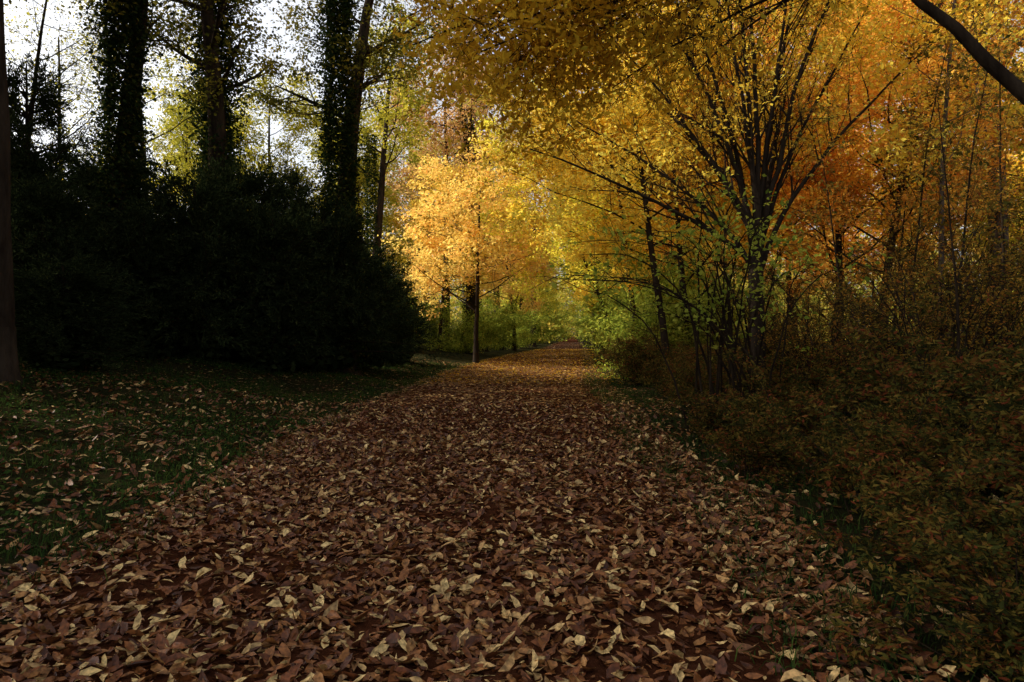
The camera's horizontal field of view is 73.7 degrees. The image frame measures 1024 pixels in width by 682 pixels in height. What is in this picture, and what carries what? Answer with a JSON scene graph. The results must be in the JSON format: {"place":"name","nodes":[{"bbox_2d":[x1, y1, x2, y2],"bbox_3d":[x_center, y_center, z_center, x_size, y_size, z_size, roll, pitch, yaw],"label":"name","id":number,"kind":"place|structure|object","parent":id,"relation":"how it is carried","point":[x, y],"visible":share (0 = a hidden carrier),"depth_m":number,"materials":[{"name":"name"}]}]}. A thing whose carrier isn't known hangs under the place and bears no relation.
{"place":"outdoors","nodes":[
{"label":"outdoors","id":0,"kind":"place"},
{"bbox_2d":[0,337,968,681],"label":"path","id":1,"kind":"structure","parent":0,"point":[598,667],"depth_m":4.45,"materials":[{"name":"brown plant"}]},
{"bbox_2d":[0,334,1023,681],"bbox_3d":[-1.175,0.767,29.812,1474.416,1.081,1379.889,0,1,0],"label":"ground","id":2,"kind":"structure","parent":0,"point":[330,388],"depth_m":8.81,"materials":[{"name":"plant"}]},
{"bbox_2d":[0,0,26,384],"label":"tall tree","id":3,"kind":"object","parent":2,"relation":"on","point":[9,367],"visible":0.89,"depth_m":11.48,"materials":[{"name":"brown plant"}]},
{"bbox_2d":[6,50,124,327],"bbox_3d":[-12.882,-3.538,17.718,4.748,8.300,5.217,0,1,32],"label":"tall yew","id":4,"kind":"object","parent":2,"relation":"on","point":[49,103],"visible":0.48,"depth_m":17.48,"materials":[{"name":"green plant"}]},
{"bbox_2d":[4,0,146,178],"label":"woodland tree","id":5,"kind":"object","parent":2,"relation":"on","point":[39,45],"visible":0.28,"depth_m":21.96,"materials":[{"name":"green plant"}]},
{"bbox_2d":[4,0,147,201],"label":"woodland tree","id":6,"kind":"object","parent":2,"relation":"on","point":[59,56],"visible":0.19,"depth_m":26.32,"materials":[{"name":"green plant"}]},
{"bbox_2d":[11,171,147,356],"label":"yew bush","id":7,"kind":"object","parent":2,"relation":"on","point":[34,210],"visible":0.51,"depth_m":15.55,"materials":[{"name":"green plant"}]},
{"bbox_2d":[11,135,151,346],"bbox_3d":[-12.512,-2.289,17.171,6.050,6.466,6.284,0,1,-29],"label":"yew bush","id":8,"kind":"object","parent":2,"relation":"on","point":[40,173],"visible":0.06,"depth_m":16.82,"materials":[{"name":"green plant"}]},
{"bbox_2d":[13,246,155,375],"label":"yew bush","id":9,"kind":"object","parent":2,"relation":"on","point":[59,327],"visible":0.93,"depth_m":14.28,"materials":[{"name":"green plant"}]},
{"bbox_2d":[51,133,187,343],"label":"yew bush","id":10,"kind":"object","parent":2,"relation":"on","point":[86,172],"visible":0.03,"depth_m":19.71,"materials":[{"name":"green plant"}]},
{"bbox_2d":[31,0,256,215],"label":"woodland tree","id":11,"kind":"object","parent":2,"relation":"on","point":[92,103],"visible":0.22,"depth_m":25.29,"materials":[{"name":"green plant"}]},
{"bbox_2d":[55,0,244,357],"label":"ivy clad tree","id":12,"kind":"object","parent":2,"relation":"on","point":[130,23],"visible":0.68,"depth_m":18.67,"materials":[{"name":"green plant"}]},
{"bbox_2d":[141,36,232,201],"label":"yellow green tree","id":13,"kind":"object","parent":2,"relation":"on","point":[177,120],"visible":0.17,"depth_m":44.94,"materials":[{"name":"green plant"}]},
{"bbox_2d":[96,150,284,366],"bbox_3d":[-8.678,-2.196,19.277,6.050,6.466,6.284,0,1,17],"label":"yew bush","id":14,"kind":"object","parent":2,"relation":"on","point":[195,344],"visible":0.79,"depth_m":18.46,"materials":[{"name":"green plant"}]},
{"bbox_2d":[61,0,323,354],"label":"ivy clad tree","id":15,"kind":"object","parent":2,"relation":"on","point":[215,46],"visible":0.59,"depth_m":21.27,"materials":[{"name":"green plant"}]},
{"bbox_2d":[0,354,458,552],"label":"bank ground cover","id":16,"kind":"object","parent":2,"relation":"on","point":[16,512],"visible":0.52,"depth_m":10.78,"materials":[{"name":"green plant"}]},
{"bbox_2d":[0,356,473,605],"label":"bank leaf litter","id":17,"kind":"object","parent":2,"relation":"on","point":[30,567],"visible":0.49,"depth_m":8.24,"materials":[{"name":"brown plant"}]},
{"bbox_2d":[140,144,346,362],"bbox_3d":[-8.119,-2.687,21.174,5.218,7.318,6.654,1,1,37],"label":"yew bush","id":18,"kind":"object","parent":2,"relation":"on","point":[260,182],"visible":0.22,"depth_m":20.57,"materials":[{"name":"green plant"}]},
{"bbox_2d":[168,193,367,371],"bbox_3d":[-6.817,-1.614,19.720,4.975,5.238,5.638,0,1,6],"label":"yew bush","id":19,"kind":"object","parent":2,"relation":"on","point":[285,273],"visible":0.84,"depth_m":19.39,"materials":[{"name":"green plant"}]},
{"bbox_2d":[230,67,325,208],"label":"yellow green tree","id":20,"kind":"object","parent":2,"relation":"on","point":[295,129],"visible":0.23,"depth_m":42.63,"materials":[{"name":"green plant"}]},
{"bbox_2d":[260,156,320,248],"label":"tall yew","id":21,"kind":"object","parent":2,"relation":"on","point":[296,178],"visible":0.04,"depth_m":23.03,"materials":[{"name":"green plant"}]},
{"bbox_2d":[228,0,478,375],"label":"ivy clad tree","id":22,"kind":"object","parent":2,"relation":"on","point":[340,67],"visible":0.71,"depth_m":22.82,"materials":[{"name":"green plant"}]},
{"bbox_2d":[302,110,410,264],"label":"yellow green tree","id":23,"kind":"object","parent":2,"relation":"on","point":[389,207],"visible":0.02,"depth_m":55.69,"materials":[{"name":"green plant"}]},
{"bbox_2d":[252,174,463,373],"bbox_3d":[-5.821,-2.086,21.769,7.249,6.412,5.271,0,1,26],"label":"yew bush","id":24,"kind":"object","parent":2,"relation":"on","point":[344,237],"visible":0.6,"depth_m":21.38,"materials":[{"name":"green plant"}]},
{"bbox_2d":[295,93,424,291],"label":"yellow green tree","id":25,"kind":"object","parent":2,"relation":"on","point":[387,219],"visible":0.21,"depth_m":44.12,"materials":[{"name":"green plant"}]},
{"bbox_2d":[317,227,428,376],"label":"yew bush","id":26,"kind":"object","parent":2,"relation":"on","point":[374,358],"visible":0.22,"depth_m":24.78,"materials":[{"name":"green plant"}]},
{"bbox_2d":[319,0,446,259],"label":"ivy clad tree","id":27,"kind":"object","parent":2,"relation":"on","point":[377,215],"visible":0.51,"depth_m":38.45,"materials":[{"name":"green plant"}]},
{"bbox_2d":[374,264,445,368],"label":"yew bush","id":28,"kind":"object","parent":2,"relation":"on","point":[409,334],"visible":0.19,"depth_m":27.80,"materials":[{"name":"green plant"}]},
{"bbox_2d":[369,82,454,306],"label":"rust leaved tree","id":29,"kind":"object","parent":2,"relation":"on","point":[405,153],"visible":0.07,"depth_m":75.55,"materials":[{"name":"orange plant"}]},
{"bbox_2d":[377,128,465,343],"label":"yellow green tree","id":30,"kind":"object","parent":2,"relation":"on","point":[389,203],"visible":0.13,"depth_m":57.84,"materials":[{"name":"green plant"}]},
{"bbox_2d":[411,291,459,346],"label":"light green shrub","id":31,"kind":"object","parent":2,"relation":"on","point":[434,321],"visible":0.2,"depth_m":47.47,"materials":[{"name":"green plant"}]},
{"bbox_2d":[370,36,513,348],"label":"rust leaved tree","id":32,"kind":"object","parent":2,"relation":"on","point":[446,151],"visible":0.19,"depth_m":48.31,"materials":[{"name":"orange plant"}]},
{"bbox_2d":[381,154,506,349],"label":"golden tree","id":33,"kind":"object","parent":2,"relation":"on","point":[400,223],"visible":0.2,"depth_m":44.95,"materials":[{"name":"yellow plant"}]},
{"bbox_2d":[393,0,527,354],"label":"ivy clad tree","id":34,"kind":"object","parent":2,"relation":"on","point":[471,298],"visible":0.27,"depth_m":46.58,"materials":[{"name":"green plant"}]},
{"bbox_2d":[427,299,501,355],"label":"light green shrub","id":35,"kind":"object","parent":2,"relation":"on","point":[461,341],"visible":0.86,"depth_m":45.16,"materials":[{"name":"green plant"}]},
{"bbox_2d":[377,132,567,362],"bbox_3d":[-1.658,-4.580,35.323,9.773,11.902,9.161,0,1,0],"label":"golden tree","id":36,"kind":"object","parent":2,"relation":"on","point":[425,258],"visible":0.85,"depth_m":34.35,"materials":[{"name":"yellow plant"}]},
{"bbox_2d":[450,294,523,351],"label":"light green shrub","id":37,"kind":"object","parent":2,"relation":"on","point":[496,321],"visible":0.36,"depth_m":51.49,"materials":[{"name":"green plant"}]},
{"bbox_2d":[428,68,555,345],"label":"rust leaved tree","id":38,"kind":"object","parent":2,"relation":"on","point":[502,180],"visible":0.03,"depth_m":63.07,"materials":[{"name":"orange plant"}]},
{"bbox_2d":[479,290,538,349],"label":"light green shrub","id":39,"kind":"object","parent":2,"relation":"on","point":[508,328],"visible":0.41,"depth_m":58.50,"materials":[{"name":"green plant"}]},
{"bbox_2d":[477,205,548,350],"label":"orange leaved tree","id":40,"kind":"object","parent":2,"relation":"on","point":[527,302],"visible":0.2,"depth_m":59.68,"materials":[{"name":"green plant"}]},
{"bbox_2d":[420,349,629,383],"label":"golden leaf litter","id":41,"kind":"object","parent":2,"relation":"on","point":[530,366],"visible":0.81,"depth_m":31.41,"materials":[{"name":"brown plant"}]},
{"bbox_2d":[487,227,562,345],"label":"golden tree","id":42,"kind":"object","parent":2,"relation":"on","point":[548,301],"visible":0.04,"depth_m":76.32,"materials":[{"name":"yellow plant"}]},
{"bbox_2d":[492,295,558,347],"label":"light green shrub","id":43,"kind":"object","parent":2,"relation":"on","point":[531,337],"visible":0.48,"depth_m":66.63,"materials":[{"name":"green plant"}]},
{"bbox_2d":[46,150,1021,344],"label":"distant woodland","id":44,"kind":"object","parent":2,"relation":"on","point":[563,308],"visible":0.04,"depth_m":97.08,"materials":[{"name":"green plant"}]},
{"bbox_2d":[468,68,659,336],"bbox_3d":[2.322,-6.442,34.334,9.723,15.649,9.698,0,1,0],"label":"golden tree","id":45,"kind":"object","parent":2,"relation":"on","point":[518,288],"visible":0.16,"depth_m":34.38,"materials":[{"name":"yellow plant"}]},
{"bbox_2d":[533,125,659,349],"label":"golden tree","id":46,"kind":"object","parent":2,"relation":"on","point":[577,264],"visible":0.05,"depth_m":39.50,"materials":[{"name":"yellow plant"}]},
{"bbox_2d":[488,1,739,334],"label":"golden tree","id":47,"kind":"object","parent":2,"relation":"on","point":[547,230],"visible":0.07,"depth_m":25.43,"materials":[{"name":"yellow plant"}]},
{"bbox_2d":[533,12,735,300],"bbox_3d":[5.714,-6.454,29.772,9.901,15.699,9.070,0,1,-27],"label":"golden tree","id":48,"kind":"object","parent":2,"relation":"on","point":[580,265],"visible":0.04,"depth_m":29.52,"materials":[{"name":"yellow plant"}]},
{"bbox_2d":[576,259,694,355],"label":"light green shrub","id":49,"kind":"object","parent":2,"relation":"on","point":[595,327],"visible":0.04,"depth_m":32.71,"materials":[{"name":"green plant"}]},
{"bbox_2d":[590,333,682,385],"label":"dark shrub","id":50,"kind":"object","parent":2,"relation":"on","point":[631,360],"visible":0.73,"depth_m":20.28,"materials":[{"name":"green plant"}]},
{"bbox_2d":[583,257,718,356],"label":"light green shrub","id":51,"kind":"object","parent":2,"relation":"on","point":[602,325],"visible":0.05,"depth_m":28.14,"materials":[{"name":"green plant"}]},
{"bbox_2d":[449,0,869,362],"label":"golden tree","id":52,"kind":"object","parent":2,"relation":"on","point":[559,167],"visible":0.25,"depth_m":19.48,"materials":[{"name":"yellow plant"}]},
{"bbox_2d":[586,247,749,379],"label":"light green shrub","id":53,"kind":"object","parent":2,"relation":"on","point":[676,331],"visible":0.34,"depth_m":22.19,"materials":[{"name":"green plant"}]},
{"bbox_2d":[519,0,821,356],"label":"golden tree","id":54,"kind":"object","parent":2,"relation":"on","point":[588,247],"visible":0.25,"depth_m":21.27,"materials":[{"name":"yellow plant"}]},
{"bbox_2d":[600,241,748,362],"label":"light green shrub","id":55,"kind":"object","parent":2,"relation":"on","point":[645,293],"visible":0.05,"depth_m":25.51,"materials":[{"name":"green plant"}]},
{"bbox_2d":[639,322,723,395],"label":"dark shrub","id":56,"kind":"object","parent":2,"relation":"on","point":[657,356],"visible":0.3,"depth_m":17.42,"materials":[{"name":"green plant"}]},
{"bbox_2d":[629,349,747,413],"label":"shrub","id":57,"kind":"object","parent":2,"relation":"on","point":[682,385],"visible":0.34,"depth_m":12.73,"materials":[{"name":"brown plant"}]},
{"bbox_2d":[656,359,726,403],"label":"dark shrub","id":58,"kind":"object","parent":2,"relation":"on","point":[669,393],"visible":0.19,"depth_m":14.06,"materials":[{"name":"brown plant"}]},
{"bbox_2d":[374,0,1023,500],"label":"overhanging tree","id":59,"kind":"object","parent":2,"relation":"on","point":[594,24],"visible":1,"depth_m":7.94,"materials":[{"name":"yellow plant"}]},
{"bbox_2d":[526,149,893,432],"bbox_3d":[2.767,-0.701,11.119,5.649,4.564,3.829,0,1,-10],"label":"arching shrub","id":60,"kind":"object","parent":2,"relation":"on","point":[728,339],"visible":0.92,"depth_m":10.97,"materials":[{"name":"green plant"}]},
{"bbox_2d":[658,380,773,439],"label":"shrub","id":61,"kind":"object","parent":2,"relation":"on","point":[710,415],"visible":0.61,"depth_m":10.40,"materials":[{"name":"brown plant"}]},
{"bbox_2d":[445,0,987,402],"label":"golden tree","id":62,"kind":"object","parent":2,"relation":"on","point":[758,185],"visible":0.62,"depth_m":14.21,"materials":[{"name":"yellow plant"}]},
{"bbox_2d":[664,341,770,399],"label":"dark shrub","id":63,"kind":"object","parent":2,"relation":"on","point":[726,363],"visible":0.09,"depth_m":15.27,"materials":[{"name":"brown plant"}]},
{"bbox_2d":[700,305,793,381],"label":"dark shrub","id":64,"kind":"object","parent":2,"relation":"on","point":[767,353],"visible":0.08,"depth_m":18.36,"materials":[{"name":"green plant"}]},
{"bbox_2d":[665,346,861,455],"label":"shrub","id":65,"kind":"object","parent":2,"relation":"on","point":[791,406],"visible":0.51,"depth_m":8.62,"materials":[{"name":"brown plant"}]},
{"bbox_2d":[701,396,842,486],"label":"shrub","id":66,"kind":"object","parent":2,"relation":"on","point":[769,456],"visible":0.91,"depth_m":7.16,"materials":[{"name":"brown plant"}]},
{"bbox_2d":[633,0,928,344],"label":"golden tree","id":67,"kind":"object","parent":2,"relation":"on","point":[783,221],"visible":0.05,"depth_m":22.79,"materials":[{"name":"yellow plant"}]},
{"bbox_2d":[719,249,845,378],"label":"thicket shrub","id":68,"kind":"object","parent":2,"relation":"on","point":[777,303],"visible":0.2,"depth_m":20.15,"materials":[{"name":"green plant"}]},
{"bbox_2d":[722,350,849,419],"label":"shrub","id":69,"kind":"object","parent":2,"relation":"on","point":[789,381],"visible":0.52,"depth_m":11.00,"materials":[{"name":"brown plant"}]},
{"bbox_2d":[722,88,858,347],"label":"orange leaved tree","id":70,"kind":"object","parent":2,"relation":"on","point":[789,277],"visible":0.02,"depth_m":42.98,"materials":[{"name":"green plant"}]},
{"bbox_2d":[585,367,1023,681],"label":"undergrowth leaf litter","id":71,"kind":"object","parent":2,"relation":"on","point":[918,662],"visible":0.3,"depth_m":4.78,"materials":[{"name":"brown plant"}]},
{"bbox_2d":[735,265,893,416],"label":"thicket shrub","id":72,"kind":"object","parent":2,"relation":"on","point":[775,342],"visible":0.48,"depth_m":12.07,"materials":[{"name":"brown plant"}]},
{"bbox_2d":[731,249,902,388],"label":"thicket shrub","id":73,"kind":"object","parent":2,"relation":"on","point":[798,339],"visible":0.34,"depth_m":16.55,"materials":[{"name":"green plant"}]},
{"bbox_2d":[774,98,889,417],"bbox_3d":[5.910,-1.549,12.646,1.881,6.223,1.809,0,1,-4],"label":"sapling","id":74,"kind":"object","parent":2,"relation":"on","point":[839,283],"visible":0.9,"depth_m":12.56,"materials":[{"name":"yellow plant"}]},
{"bbox_2d":[718,90,961,351],"bbox_3d":[15.752,-5.465,33.087,10.832,13.600,11.662,0,1,-27],"label":"golden tree","id":75,"kind":"object","parent":2,"relation":"on","point":[856,232],"visible":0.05,"depth_m":32.44,"materials":[{"name":"orange plant"}]},
{"bbox_2d":[763,393,953,489],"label":"shrub","id":76,"kind":"object","parent":2,"relation":"on","point":[897,406],"visible":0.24,"depth_m":6.58,"materials":[{"name":"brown plant"}]},
{"bbox_2d":[729,2,996,365],"bbox_3d":[12.182,-7.566,26.508,11.004,18.014,10.401,0,1,15],"label":"golden tree","id":77,"kind":"object","parent":2,"relation":"on","point":[838,246],"visible":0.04,"depth_m":26.09,"materials":[{"name":"yellow plant"}]},
{"bbox_2d":[789,208,979,375],"bbox_3d":[10.062,-1.083,17.698,4.978,4.941,4.252,0,1,-9],"label":"thicket shrub","id":78,"kind":"object","parent":2,"relation":"on","point":[870,331],"visible":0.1,"depth_m":17.60,"materials":[{"name":"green plant"}]},
{"bbox_2d":[750,0,1023,367],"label":"golden tree","id":79,"kind":"object","parent":2,"relation":"on","point":[850,178],"visible":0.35,"depth_m":18.18,"materials":[{"name":"orange plant"}]},
{"bbox_2d":[775,364,1007,518],"bbox_3d":[3.131,0.854,5.842,1.751,1.320,1.870,0,1,9],"label":"shrub","id":80,"kind":"object","parent":2,"relation":"on","point":[881,439],"visible":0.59,"depth_m":5.59,"materials":[{"name":"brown plant"}]},
{"bbox_2d":[811,342,972,423],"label":"shrub","id":81,"kind":"object","parent":2,"relation":"on","point":[845,352],"visible":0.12,"depth_m":10.53,"materials":[{"name":"brown plant"}]},
{"bbox_2d":[794,217,1023,407],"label":"thicket shrub","id":82,"kind":"object","parent":2,"relation":"on","point":[920,326],"visible":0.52,"depth_m":10.36,"materials":[{"name":"brown plant"}]},
{"bbox_2d":[798,323,1023,452],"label":"shrub","id":83,"kind":"object","parent":2,"relation":"on","point":[876,390],"visible":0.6,"depth_m":8.33,"materials":[{"name":"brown plant"}]},
{"bbox_2d":[800,449,1023,594],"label":"shrub","id":84,"kind":"object","parent":2,"relation":"on","point":[892,492],"visible":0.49,"depth_m":4.33,"materials":[{"name":"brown plant"}]},
{"bbox_2d":[807,182,1023,408],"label":"thicket shrub","id":85,"kind":"object","parent":2,"relation":"on","point":[931,292],"visible":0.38,"depth_m":12.01,"materials":[{"name":"brown plant"}]},
{"bbox_2d":[808,489,1023,681],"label":"shrub","id":86,"kind":"object","parent":2,"relation":"on","point":[1005,640],"visible":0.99,"depth_m":3.36,"materials":[{"name":"green plant"}]},
{"bbox_2d":[864,63,969,364],"bbox_3d":[9.964,-2.651,17.027,2.744,8.335,2.155,0,1,-27],"label":"sapling","id":87,"kind":"object","parent":2,"relation":"on","point":[899,182],"visible":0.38,"depth_m":16.88,"materials":[{"name":"orange plant"}]},
{"bbox_2d":[818,0,1023,353],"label":"slender tree","id":88,"kind":"object","parent":2,"relation":"on","point":[897,54],"visible":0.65,"depth_m":14.24,"materials":[{"name":"orange plant"}]},
{"bbox_2d":[839,0,1023,309],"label":"grey barked tree","id":89,"kind":"object","parent":2,"relation":"on","point":[985,94],"visible":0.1,"depth_m":18.85,"materials":[{"name":"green plant"}]},
{"bbox_2d":[840,297,1023,427],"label":"shrub","id":90,"kind":"object","parent":2,"relation":"on","point":[918,306],"visible":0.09,"depth_m":9.90,"materials":[{"name":"brown plant"}]},
{"bbox_2d":[849,361,1023,499],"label":"shrub","id":91,"kind":"object","parent":2,"relation":"on","point":[1000,436],"visible":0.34,"depth_m":6.60,"materials":[{"name":"brown plant"}]},
{"bbox_2d":[868,0,1021,356],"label":"sapling","id":92,"kind":"object","parent":2,"relation":"on","point":[926,54],"visible":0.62,"depth_m":13.70,"materials":[{"name":"orange plant"}]},
{"bbox_2d":[869,197,1023,359],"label":"thicket shrub","id":93,"kind":"object","parent":2,"relation":"on","point":[1006,247],"visible":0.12,"depth_m":15.43,"materials":[{"name":"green plant"}]},
{"bbox_2d":[882,63,1022,431],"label":"sapling","id":94,"kind":"object","parent":2,"relation":"on","point":[945,171],"visible":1,"depth_m":9.58,"materials":[{"name":"orange plant"}]},
{"bbox_2d":[883,205,1023,365],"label":"thicket shrub","id":95,"kind":"object","parent":2,"relation":"on","point":[1019,299],"visible":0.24,"depth_m":13.51,"materials":[{"name":"brown plant"}]},
{"bbox_2d":[889,2,1023,285],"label":"golden tree","id":96,"kind":"object","parent":2,"relation":"on","point":[1019,177],"visible":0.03,"depth_m":22.74,"materials":[{"name":"orange plant"}]},
{"bbox_2d":[900,0,1023,352],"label":"sapling","id":97,"kind":"object","parent":2,"relation":"on","point":[980,163],"visible":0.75,"depth_m":10.70,"materials":[{"name":"orange plant"}]},
{"bbox_2d":[913,190,1023,348],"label":"thicket shrub","id":98,"kind":"object","parent":2,"relation":"on","point":[994,227],"visible":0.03,"depth_m":18.20,"materials":[{"name":"brown plant"}]},
{"bbox_2d":[926,0,1023,346],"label":"sapling","id":99,"kind":"object","parent":2,"relation":"on","point":[1000,163],"visible":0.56,"depth_m":11.73,"materials":[{"name":"orange plant"}]},
{"bbox_2d":[936,374,1023,514],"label":"shrub","id":100,"kind":"object","parent":2,"relation":"on","point":[1014,469],"visible":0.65,"depth_m":4.93,"materials":[{"name":"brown plant"}]},
{"bbox_2d":[959,343,1023,445],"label":"shrub","id":101,"kind":"object","parent":2,"relation":"on","point":[1011,348],"visible":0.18,"depth_m":7.59,"materials":[{"name":"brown plant"}]},
{"bbox_2d":[966,204,1023,319],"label":"thicket shrub","id":102,"kind":"object","parent":2,"relation":"on","point":[1014,286],"visible":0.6,"depth_m":12.05,"materials":[{"name":"brown plant"}]},
{"bbox_2d":[3,0,1023,332],"label":"sky","id":103,"kind":"structure","parent":0,"point":[269,16],"materials":[{"name":"white"}]},
{"bbox_2d":[577,372,1023,681],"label":"verge grass","id":104,"kind":"structure","parent":0,"point":[792,664],"depth_m":5.25,"materials":[{"name":"green plant"}]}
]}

